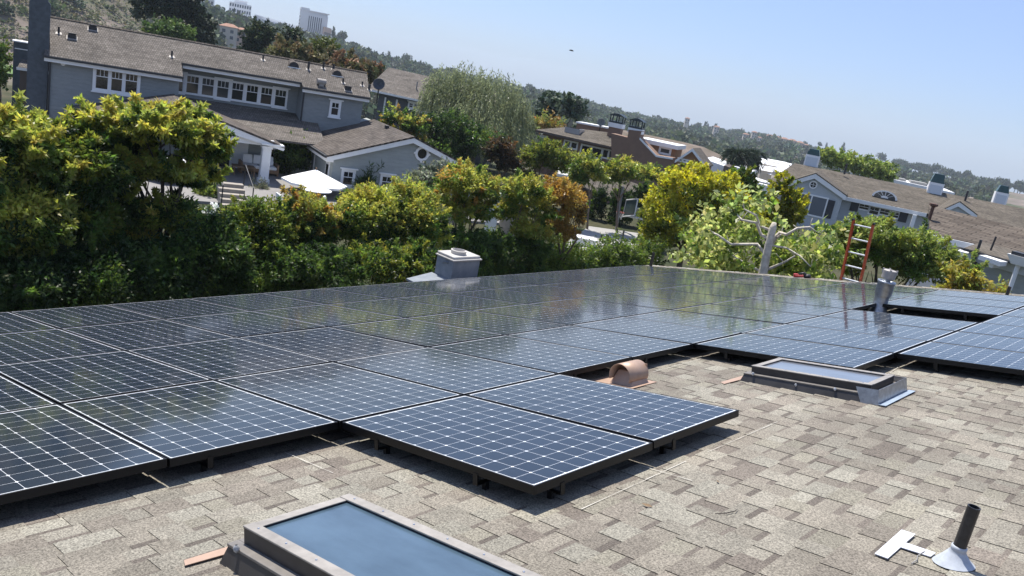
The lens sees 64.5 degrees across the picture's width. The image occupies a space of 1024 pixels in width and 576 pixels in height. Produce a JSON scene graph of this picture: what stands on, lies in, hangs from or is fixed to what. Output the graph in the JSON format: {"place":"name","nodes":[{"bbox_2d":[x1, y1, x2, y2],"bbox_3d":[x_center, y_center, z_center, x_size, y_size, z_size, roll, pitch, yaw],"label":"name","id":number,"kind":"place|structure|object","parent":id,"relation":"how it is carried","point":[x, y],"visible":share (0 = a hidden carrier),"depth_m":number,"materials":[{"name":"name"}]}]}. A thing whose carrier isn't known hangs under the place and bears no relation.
{"place":"outdoors","nodes":[
{"label":"outdoors","id":0,"kind":"place"},
{"bbox_2d":[0,0,1023,296],"bbox_3d":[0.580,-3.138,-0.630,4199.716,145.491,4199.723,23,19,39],"label":"ground","id":1,"kind":"structure","parent":0,"point":[1014,200],"depth_m":65.77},
{"bbox_2d":[0,89,100,285],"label":"photinia tree","id":2,"kind":"object","parent":1,"relation":"on","point":[39,204],"visible":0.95,"depth_m":13.64,"materials":[{"name":"green plant"}]},
{"bbox_2d":[0,240,100,311],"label":"hedge shrub","id":3,"kind":"object","parent":1,"relation":"on","point":[27,289],"visible":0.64,"depth_m":13.46,"materials":[{"name":"green plant"}]},
{"bbox_2d":[47,113,137,271],"bbox_3d":[-8.150,-0.471,15.266,1.891,5.701,1.915,23,19,39],"label":"photinia tree","id":4,"kind":"object","parent":1,"relation":"on","point":[109,174],"visible":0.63,"depth_m":14.64,"materials":[{"name":"green plant"}]},
{"bbox_2d":[35,231,156,307],"bbox_3d":[-7.637,0.806,14.744,2.226,3.738,1.955,7,15,-15],"label":"hedge shrub","id":5,"kind":"object","parent":1,"relation":"on","point":[105,291],"visible":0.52,"depth_m":14.17,"materials":[{"name":"green plant"}]},
{"bbox_2d":[0,0,218,46],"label":"hillside scrub","id":6,"kind":"object","parent":1,"relation":"on","point":[93,16],"visible":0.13,"depth_m":254.58,"materials":[{"name":"plant"}]},
{"bbox_2d":[64,90,238,236],"bbox_3d":[-7.327,-0.797,16.220,3.131,6.151,2.348,5,16,-22],"label":"photinia tree","id":7,"kind":"object","parent":1,"relation":"on","point":[193,133],"visible":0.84,"depth_m":15.43,"materials":[{"name":"green plant"}]},
{"bbox_2d":[103,184,207,298],"bbox_3d":[-7.281,0.031,16.523,2.549,4.442,1.638,1,17,-33],"label":"hedge shrub","id":8,"kind":"object","parent":1,"relation":"on","point":[144,211],"visible":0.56,"depth_m":15.79,"materials":[{"name":"green plant"}]},
{"bbox_2d":[109,229,223,301],"bbox_3d":[-6.754,0.806,15.474,2.190,3.683,2.155,23,19,39],"label":"hedge shrub","id":9,"kind":"object","parent":1,"relation":"on","point":[159,258],"visible":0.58,"depth_m":14.86,"materials":[{"name":"green plant"}]},
{"bbox_2d":[140,13,197,40],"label":"round tree","id":10,"kind":"object","parent":1,"relation":"on","point":[172,27],"visible":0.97,"depth_m":96.07,"materials":[{"name":"green plant"}]},
{"bbox_2d":[128,0,218,44],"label":"pine tree","id":11,"kind":"object","parent":1,"relation":"on","point":[189,12],"visible":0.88,"depth_m":104.56,"materials":[{"name":"green plant"}]},
{"bbox_2d":[167,205,258,299],"bbox_3d":[-6.031,0.473,16.078,1.912,4.281,1.808,23,19,39],"label":"hedge shrub","id":12,"kind":"object","parent":1,"relation":"on","point":[221,248],"visible":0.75,"depth_m":15.55,"materials":[{"name":"green plant"}]},
{"bbox_2d":[12,0,499,224],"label":"shingled house","id":13,"kind":"structure","parent":1,"relation":"on","point":[262,105],"depth_m":43.18,"materials":[{"name":"grey"}]},
{"bbox_2d":[91,68,140,96],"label":"window","id":14,"kind":"structure","parent":13,"relation":"in","point":[104,81],"depth_m":40.86,"materials":[{"name":"white paint"}]},
{"bbox_2d":[236,16,278,55],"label":"cypress tree","id":15,"kind":"object","parent":1,"relation":"on","point":[258,37],"visible":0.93,"depth_m":104.53,"materials":[{"name":"green plant"}]},
{"bbox_2d":[215,194,300,264],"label":"hedge tree","id":16,"kind":"object","parent":1,"relation":"on","point":[267,221],"visible":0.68,"depth_m":17.04,"materials":[{"name":"green plant"}]},
{"bbox_2d":[271,128,314,173],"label":"dark shrub","id":17,"kind":"object","parent":1,"relation":"on","point":[298,155],"visible":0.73,"depth_m":44.27,"materials":[{"name":"green plant"}]},
{"bbox_2d":[217,239,372,293],"bbox_3d":[-4.715,0.688,17.333,3.173,3.721,2.093,5,15,-21],"label":"hedge tree","id":18,"kind":"object","parent":1,"relation":"on","point":[301,266],"visible":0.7,"depth_m":16.67,"materials":[{"name":"green plant"}]},
{"bbox_2d":[265,32,354,64],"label":"scrub tree","id":19,"kind":"object","parent":1,"relation":"on","point":[282,47],"visible":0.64,"depth_m":77.83,"materials":[{"name":"green plant"}]},
{"bbox_2d":[281,168,346,193],"bbox_3d":[-9.846,-5.364,40.536,2.993,1.315,2.993,-1,19,-40],"label":"patio umbrella","id":20,"kind":"object","parent":1,"relation":"on","point":[316,178],"visible":0.76,"depth_m":39.79,"materials":[{"name":"white fabric"}]},
{"bbox_2d":[275,181,355,252],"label":"hedge tree","id":21,"kind":"object","parent":1,"relation":"on","point":[321,220],"visible":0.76,"depth_m":17.88,"materials":[{"name":"green plant"}]},
{"bbox_2d":[319,49,386,84],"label":"scrub tree","id":22,"kind":"object","parent":1,"relation":"on","point":[373,70],"visible":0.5,"depth_m":76.94,"materials":[{"name":"green plant"}]},
{"bbox_2d":[334,178,406,247],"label":"hedge tree","id":23,"kind":"object","parent":1,"relation":"on","point":[373,210],"visible":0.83,"depth_m":18.54,"materials":[{"name":"green plant"}]},
{"bbox_2d":[345,231,441,284],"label":"hedge tree","id":24,"kind":"object","parent":1,"relation":"on","point":[392,263],"visible":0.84,"depth_m":17.70,"materials":[{"name":"green plant"}]},
{"bbox_2d":[377,100,431,141],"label":"bronze shrub","id":25,"kind":"object","parent":1,"relation":"on","point":[410,124],"visible":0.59,"depth_m":54.13,"materials":[{"name":"green plant"}]},
{"bbox_2d":[386,173,453,282],"bbox_3d":[-2.679,-0.321,20.062,2.034,5.040,2.067,23,19,39],"label":"hedge tree","id":26,"kind":"object","parent":1,"relation":"on","point":[420,204],"visible":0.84,"depth_m":19.28,"materials":[{"name":"green plant"}]},
{"bbox_2d":[371,67,499,165],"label":"dark house","id":27,"kind":"structure","parent":1,"relation":"on","point":[402,87],"depth_m":69.85,"materials":[{"name":"grey"}]},
{"bbox_2d":[414,107,512,163],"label":"evergreen tree","id":28,"kind":"object","parent":1,"relation":"on","point":[471,139],"visible":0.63,"depth_m":55.99,"materials":[{"name":"green plant"}]},
{"bbox_2d":[425,157,507,233],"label":"lollipop tree","id":29,"kind":"object","parent":1,"relation":"on","point":[462,180],"visible":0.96,"depth_m":23.64,"materials":[{"name":"green plant"}]},
{"bbox_2d":[439,222,497,276],"bbox_3d":[-1.464,-0.242,23.900,2.161,3.416,2.288,23,19,39],"label":"laurel shrub","id":30,"kind":"object","parent":1,"relation":"on","point":[464,240],"visible":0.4,"depth_m":23.46,"materials":[{"name":"green plant"}]},
{"bbox_2d":[415,60,535,173],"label":"willow tree","id":31,"kind":"object","parent":1,"relation":"on","point":[479,96],"visible":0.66,"depth_m":63.24,"materials":[{"name":"green plant"}]},
{"bbox_2d":[474,224,527,275],"bbox_3d":[-0.536,-0.280,24.920,2.084,3.318,2.047,23,19,39],"label":"laurel shrub","id":32,"kind":"object","parent":1,"relation":"on","point":[507,245],"visible":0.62,"depth_m":24.41,"materials":[{"name":"green plant"}]},
{"bbox_2d":[480,127,525,179],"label":"purple leaf tree","id":33,"kind":"object","parent":1,"relation":"on","point":[500,151],"visible":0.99,"depth_m":49.18,"materials":[{"name":"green plant"}]},
{"bbox_2d":[0,0,1009,201],"bbox_3d":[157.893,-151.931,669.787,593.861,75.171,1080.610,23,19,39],"label":"woodland","id":34,"kind":"object","parent":1,"relation":"on","point":[983,189],"visible":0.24,"depth_m":596.29,"materials":[{"name":"green plant"}]},
{"bbox_2d":[0,265,1023,575],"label":"shingle house","id":35,"kind":"structure","parent":1,"relation":"on","point":[814,485],"depth_m":4.17,"materials":[{"name":"tile"}]},
{"bbox_2d":[0,375,56,412],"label":"solar panel","id":36,"kind":"object","parent":35,"relation":"on","point":[14,396],"visible":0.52,"depth_m":5.38,"materials":[{"name":"blue"}]},
{"bbox_2d":[0,312,57,333],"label":"solar panel","id":37,"kind":"object","parent":35,"relation":"on","point":[11,322],"visible":0.73,"depth_m":8.35,"materials":[{"name":"blue"}]},
{"bbox_2d":[0,329,122,364],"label":"solar panel","id":38,"kind":"object","parent":35,"relation":"on","point":[20,347],"visible":0.76,"depth_m":7.22,"materials":[{"name":"blue"}]},
{"bbox_2d":[0,404,166,504],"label":"solar panel","id":39,"kind":"object","parent":35,"relation":"on","point":[49,449],"visible":1,"depth_m":4.24,"materials":[{"name":"black"}]},
{"bbox_2d":[10,305,161,328],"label":"solar panel","id":40,"kind":"object","parent":35,"relation":"on","point":[69,317],"visible":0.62,"depth_m":9.02,"materials":[{"name":"blue"}]},
{"bbox_2d":[0,351,211,404],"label":"solar panel","id":41,"kind":"object","parent":35,"relation":"on","point":[59,381],"visible":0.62,"depth_m":6.08,"materials":[{"name":"blue"}]},
{"bbox_2d":[60,319,234,350],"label":"solar panel","id":42,"kind":"object","parent":35,"relation":"on","point":[140,334],"visible":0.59,"depth_m":7.96,"materials":[{"name":"blue"}]},
{"bbox_2d":[107,299,247,318],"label":"solar panel","id":43,"kind":"object","parent":35,"relation":"on","point":[168,309],"visible":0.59,"depth_m":9.82,"materials":[{"name":"blue"}]},
{"bbox_2d":[61,380,337,471],"bbox_3d":[-1.996,0.855,5.122,1.563,0.141,1.046,7,8,42],"label":"solar panel","id":44,"kind":"object","parent":35,"relation":"on","point":[189,423],"visible":0.88,"depth_m":4.96,"materials":[{"name":"black"}]},
{"bbox_2d":[126,337,330,379],"bbox_3d":[-2.446,0.603,6.959,1.559,0.046,1.046,7,8,42],"label":"solar panel","id":45,"kind":"object","parent":35,"relation":"on","point":[223,358],"visible":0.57,"depth_m":6.88,"materials":[{"name":"blue"}]},
{"bbox_2d":[165,311,326,336],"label":"solar panel","id":46,"kind":"object","parent":35,"relation":"on","point":[243,324],"visible":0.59,"depth_m":8.73,"materials":[{"name":"blue"}]},
{"bbox_2d":[190,293,322,310],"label":"solar panel","id":47,"kind":"object","parent":35,"relation":"on","point":[255,301],"visible":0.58,"depth_m":10.60,"materials":[{"name":"blue"}]},
{"bbox_2d":[264,288,389,303],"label":"solar panel","id":48,"kind":"object","parent":35,"relation":"on","point":[326,296],"visible":0.63,"depth_m":11.37,"materials":[{"name":"blue"}]},
{"bbox_2d":[254,304,403,326],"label":"solar panel","id":49,"kind":"object","parent":35,"relation":"on","point":[327,315],"visible":0.64,"depth_m":9.53,"materials":[{"name":"blue"}]},
{"bbox_2d":[238,327,424,361],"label":"solar panel","id":50,"kind":"object","parent":35,"relation":"on","point":[330,344],"visible":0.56,"depth_m":7.67,"materials":[{"name":"blue"}]},
{"bbox_2d":[215,362,461,427],"bbox_3d":[-1.280,0.742,5.897,1.559,0.046,1.046,7,8,42],"label":"solar panel","id":51,"kind":"object","parent":35,"relation":"on","point":[338,393],"visible":0.74,"depth_m":5.80,"materials":[{"name":"blue"}]},
{"bbox_2d":[220,493,541,575],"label":"skylight","id":52,"kind":"object","parent":35,"relation":"on","point":[349,534],"visible":1,"depth_m":3.20,"materials":[{"name":"glass"}]},
{"bbox_2d":[325,284,443,298],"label":"solar panel","id":53,"kind":"object","parent":35,"relation":"on","point":[385,291],"visible":0.64,"depth_m":12.15,"materials":[{"name":"blue"}]},
{"bbox_2d":[328,298,468,317],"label":"solar panel","id":54,"kind":"object","parent":35,"relation":"on","point":[400,308],"visible":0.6,"depth_m":10.31,"materials":[{"name":"blue"}]},
{"bbox_2d":[331,318,502,346],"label":"solar panel","id":55,"kind":"object","parent":35,"relation":"on","point":[418,332],"visible":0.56,"depth_m":8.44,"materials":[{"name":"blue"}]},
{"bbox_2d":[381,281,494,292],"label":"solar panel","id":56,"kind":"object","parent":35,"relation":"on","point":[441,287],"visible":0.62,"depth_m":12.94,"materials":[{"name":"blue"}]},
{"bbox_2d":[406,248,481,281],"bbox_3d":[-1.640,1.174,16.659,0.590,4.058,1.430,23,19,39],"label":"square chimney","id":57,"kind":"object","parent":35,"relation":"on","point":[454,263],"visible":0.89,"depth_m":16.22,"materials":[{"name":"grey metal"}]},
{"bbox_2d":[334,347,556,395],"bbox_3d":[-0.564,0.675,6.676,1.559,0.046,1.046,7,8,42],"label":"solar panel","id":58,"kind":"object","parent":35,"relation":"on","point":[462,374],"visible":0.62,"depth_m":6.60,"materials":[{"name":"blue"}]},
{"bbox_2d":[392,293,522,310],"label":"solar panel","id":59,"kind":"object","parent":35,"relation":"on","point":[469,303],"visible":0.62,"depth_m":11.10,"materials":[{"name":"blue"}]},
{"bbox_2d":[409,310,567,334],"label":"solar panel","id":60,"kind":"object","parent":35,"relation":"on","point":[493,323],"visible":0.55,"depth_m":9.24,"materials":[{"name":"blue"}]},
{"bbox_2d":[342,395,652,498],"bbox_3d":[-0.115,0.928,4.838,1.563,0.141,1.050,7,8,42],"label":"solar panel","id":61,"kind":"object","parent":35,"relation":"on","point":[532,453],"visible":1,"depth_m":4.67,"materials":[{"name":"black"}]},
{"bbox_2d":[449,289,573,303],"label":"solar panel","id":62,"kind":"object","parent":35,"relation":"on","point":[513,296],"visible":0.69,"depth_m":11.87,"materials":[{"name":"blue"}]},
{"bbox_2d":[430,335,631,376],"bbox_3d":[0.153,0.656,7.457,1.563,0.141,1.046,7,8,42],"label":"solar panel","id":63,"kind":"object","parent":35,"relation":"on","point":[553,358],"visible":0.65,"depth_m":7.34,"materials":[{"name":"blue"}]},
{"bbox_2d":[472,304,621,324],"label":"solar panel","id":64,"kind":"object","parent":35,"relation":"on","point":[551,314],"visible":0.64,"depth_m":10.02,"materials":[{"name":"blue"}]},
{"bbox_2d":[499,285,615,297],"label":"solar panel","id":65,"kind":"object","parent":35,"relation":"on","point":[558,291],"visible":0.61,"depth_m":12.65,"materials":[{"name":"blue"}]},
{"bbox_2d":[543,281,650,293],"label":"solar panel","id":66,"kind":"object","parent":35,"relation":"on","point":[610,288],"visible":0.6,"depth_m":13.45,"materials":[{"name":"blue"}]},
{"bbox_2d":[531,298,666,316],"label":"solar panel","id":67,"kind":"object","parent":35,"relation":"on","point":[615,309],"visible":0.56,"depth_m":10.81,"materials":[{"name":"blue"}]},
{"bbox_2d":[507,325,691,363],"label":"solar panel","id":68,"kind":"object","parent":35,"relation":"on","point":[634,347],"visible":0.74,"depth_m":8.13,"materials":[{"name":"blue"}]},
{"bbox_2d":[466,374,738,453],"bbox_3d":[0.603,0.859,5.617,1.563,0.141,1.046,7,8,42],"label":"solar panel","id":69,"kind":"object","parent":35,"relation":"on","point":[658,420],"visible":0.88,"depth_m":5.48,"materials":[{"name":"blue"}]},
{"bbox_2d":[592,360,655,388],"bbox_3d":[0.947,0.706,6.891,0.420,0.181,0.400,7,8,42],"label":"roof vent","id":70,"kind":"object","parent":35,"relation":"on","point":[632,374],"visible":0.96,"depth_m":6.81,"materials":[{"name":"beige metal"}]},
{"bbox_2d":[576,293,707,309],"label":"solar panel","id":71,"kind":"object","parent":35,"relation":"on","point":[654,302],"visible":0.66,"depth_m":11.58,"materials":[{"name":"blue"}]},
{"bbox_2d":[571,317,741,347],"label":"solar panel","id":72,"kind":"object","parent":35,"relation":"on","point":[692,335],"visible":0.71,"depth_m":8.94,"materials":[{"name":"blue"}]},
{"bbox_2d":[618,289,742,303],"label":"solar panel","id":73,"kind":"object","parent":35,"relation":"on","point":[685,296],"visible":0.63,"depth_m":12.38,"materials":[{"name":"blue"}]},
{"bbox_2d":[627,310,781,332],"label":"solar panel","id":74,"kind":"object","parent":35,"relation":"on","point":[710,321],"visible":0.62,"depth_m":9.76,"materials":[{"name":"blue"}]},
{"bbox_2d":[659,285,773,298],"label":"solar panel","id":75,"kind":"object","parent":35,"relation":"on","point":[743,294],"visible":0.64,"depth_m":13.14,"materials":[{"name":"blue"}]},
{"bbox_2d":[672,304,818,323],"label":"solar panel","id":76,"kind":"object","parent":35,"relation":"on","point":[779,317],"visible":0.62,"depth_m":10.51,"materials":[{"name":"blue"}]},
{"bbox_2d":[711,298,849,315],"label":"solar panel","id":77,"kind":"object","parent":35,"relation":"on","point":[786,307],"visible":0.62,"depth_m":11.31,"materials":[{"name":"blue"}]},
{"bbox_2d":[695,333,893,369],"bbox_3d":[2.751,0.663,7.951,1.563,0.141,1.050,7,8,42],"label":"solar panel","id":78,"kind":"object","parent":35,"relation":"on","point":[758,346],"visible":0.79,"depth_m":7.85,"materials":[{"name":"blue"}]},
{"bbox_2d":[747,294,875,309],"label":"solar panel","id":79,"kind":"object","parent":35,"relation":"on","point":[834,303],"visible":0.73,"depth_m":12.06,"materials":[{"name":"blue"}]},
{"bbox_2d":[740,357,914,405],"bbox_3d":[2.670,0.771,6.904,1.223,0.150,0.740,7,8,42],"label":"skylight","id":80,"kind":"object","parent":35,"relation":"on","point":[866,387],"visible":1,"depth_m":6.72,"materials":[{"name":"grey metal"}]},
{"bbox_2d":[747,324,926,356],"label":"solar panel","id":81,"kind":"object","parent":35,"relation":"on","point":[889,344],"visible":0.79,"depth_m":8.66,"materials":[{"name":"blue"}]},
{"bbox_2d":[787,316,954,341],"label":"solar panel","id":82,"kind":"object","parent":35,"relation":"on","point":[895,330],"visible":0.61,"depth_m":9.46,"materials":[{"name":"blue"}]},
{"bbox_2d":[867,267,897,312],"bbox_3d":[5.495,0.044,11.990,0.280,0.670,0.280,23,19,39],"label":"metal flue","id":83,"kind":"object","parent":35,"relation":"on","point":[885,286],"visible":0.98,"depth_m":11.91,"materials":[{"name":"metal"}]},
{"bbox_2d":[824,309,977,331],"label":"solar panel","id":84,"kind":"object","parent":35,"relation":"on","point":[920,321],"visible":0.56,"depth_m":10.23,"materials":[{"name":"blue"}]},
{"bbox_2d":[875,530,935,558],"bbox_3d":[1.772,1.157,3.609,0.192,0.004,0.380,7,8,42],"label":"flashing tee","id":85,"kind":"object","parent":35,"relation":"on","point":[895,543],"visible":1,"depth_m":3.61,"materials":[{"name":"grey"}]},
{"bbox_2d":[882,298,1015,320],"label":"solar panel","id":86,"kind":"object","parent":35,"relation":"on","point":[902,304],"visible":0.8,"depth_m":11.69,"materials":[{"name":"blue"}]},
{"bbox_2d":[932,503,980,571],"bbox_3d":[1.913,1.063,3.445,0.161,0.305,0.160,23,19,39],"label":"vent pipe","id":87,"kind":"object","parent":35,"relation":"on","point":[954,556],"visible":0.95,"depth_m":3.42,"materials":[{"name":"metal"}]},
{"bbox_2d":[897,341,1023,374],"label":"solar panel","id":88,"kind":"object","parent":35,"relation":"on","point":[988,359],"visible":1,"depth_m":7.71,"materials":[{"name":"blue"}]},
{"bbox_2d":[905,294,1023,308],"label":"solar panel","id":89,"kind":"object","parent":35,"relation":"on","point":[977,301],"visible":0.69,"depth_m":12.60,"materials":[{"name":"blue"}]},
{"bbox_2d":[931,331,1023,352],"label":"solar panel","id":90,"kind":"object","parent":35,"relation":"on","point":[988,341],"visible":0.7,"depth_m":8.67,"materials":[{"name":"blue"}]},
{"bbox_2d":[959,322,1023,338],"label":"solar panel","id":91,"kind":"object","parent":35,"relation":"on","point":[999,330],"visible":0.77,"depth_m":9.51,"materials":[{"name":"blue"}]},
{"bbox_2d":[491,168,563,267],"bbox_3d":[0.286,-1.234,25.620,2.180,5.096,2.247,23,19,39],"label":"lollipop tree","id":92,"kind":"object","parent":1,"relation":"on","point":[520,188],"visible":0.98,"depth_m":24.94,"materials":[{"name":"green plant"}]},
{"bbox_2d":[512,235,556,273],"bbox_3d":[0.550,-0.294,25.679,1.834,3.375,1.693,15,15,14],"label":"laurel shrub","id":93,"kind":"object","parent":1,"relation":"on","point":[536,258],"visible":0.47,"depth_m":25.18,"materials":[{"name":"green plant"}]},
{"bbox_2d":[514,135,574,180],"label":"evergreen tree","id":94,"kind":"object","parent":1,"relation":"on","point":[545,152],"visible":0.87,"depth_m":50.95,"materials":[{"name":"green plant"}]},
{"bbox_2d":[533,89,590,127],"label":"magnolia tree","id":95,"kind":"object","parent":1,"relation":"on","point":[567,106],"visible":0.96,"depth_m":101.30,"materials":[{"name":"green plant"}]},
{"bbox_2d":[543,171,588,270],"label":"orange tree","id":96,"kind":"object","parent":1,"relation":"on","point":[569,194],"visible":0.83,"depth_m":25.89,"materials":[{"name":"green plant"}]},
{"bbox_2d":[565,148,615,228],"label":"thin tree","id":97,"kind":"object","parent":1,"relation":"on","point":[586,167],"visible":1,"depth_m":45.17,"materials":[{"name":"green plant"}]},
{"bbox_2d":[535,113,712,198],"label":"brown house","id":98,"kind":"structure","parent":1,"relation":"on","point":[611,141],"depth_m":74.14,"materials":[{"name":"paint"}]},
{"bbox_2d":[584,178,663,226],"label":"ivy hedge","id":99,"kind":"object","parent":1,"relation":"on","point":[598,204],"visible":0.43,"depth_m":49.95,"materials":[{"name":"green plant"}]},
{"bbox_2d":[603,153,647,232],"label":"thin tree","id":100,"kind":"object","parent":1,"relation":"on","point":[623,167],"visible":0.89,"depth_m":45.94,"materials":[{"name":"green plant"}]},
{"bbox_2d":[636,159,770,266],"bbox_3d":[7.335,-2.078,32.422,4.871,5.894,4.210,23,19,39],"label":"tree","id":101,"kind":"object","parent":1,"relation":"on","point":[701,181],"visible":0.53,"depth_m":31.62,"materials":[{"name":"green plant"}]},
{"bbox_2d":[667,181,864,279],"bbox_3d":[6.489,0.293,21.840,4.779,6.136,4.052,16,15,18],"label":"sycamore tree","id":102,"kind":"object","parent":1,"relation":"on","point":[778,254],"visible":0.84,"depth_m":20.94,"materials":[{"name":"green plant"}]},
{"bbox_2d":[759,169,810,244],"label":"tree","id":103,"kind":"object","parent":1,"relation":"on","point":[794,212],"visible":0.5,"depth_m":32.88,"materials":[{"name":"green plant"}]},
{"bbox_2d":[768,148,1023,230],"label":"grey house","id":104,"kind":"structure","parent":1,"relation":"on","point":[834,196],"depth_m":77.09,"materials":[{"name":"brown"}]},
{"bbox_2d":[823,211,990,285],"bbox_3d":[10.332,0.900,22.794,4.237,6.124,2.891,23,19,39],"label":"ficus tree","id":105,"kind":"object","parent":1,"relation":"on","point":[911,253],"visible":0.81,"depth_m":21.78,"materials":[{"name":"green plant"}]},
{"bbox_2d":[930,257,995,290],"bbox_3d":[10.637,1.864,20.476,1.382,5.556,1.319,16,15,18],"label":"golden shrub","id":106,"kind":"object","parent":1,"relation":"on","point":[960,277],"visible":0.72,"depth_m":19.68,"materials":[{"name":"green plant"}]},
{"bbox_2d":[906,203,1023,294],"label":"tiled house","id":107,"kind":"structure","parent":1,"relation":"on","point":[1000,245],"depth_m":31.42,"materials":[{"name":"brown tile"}]},
{"bbox_2d":[214,0,1023,193],"label":"sky","id":108,"kind":"structure","parent":0,"point":[941,82],"materials":[{"name":"blue"}]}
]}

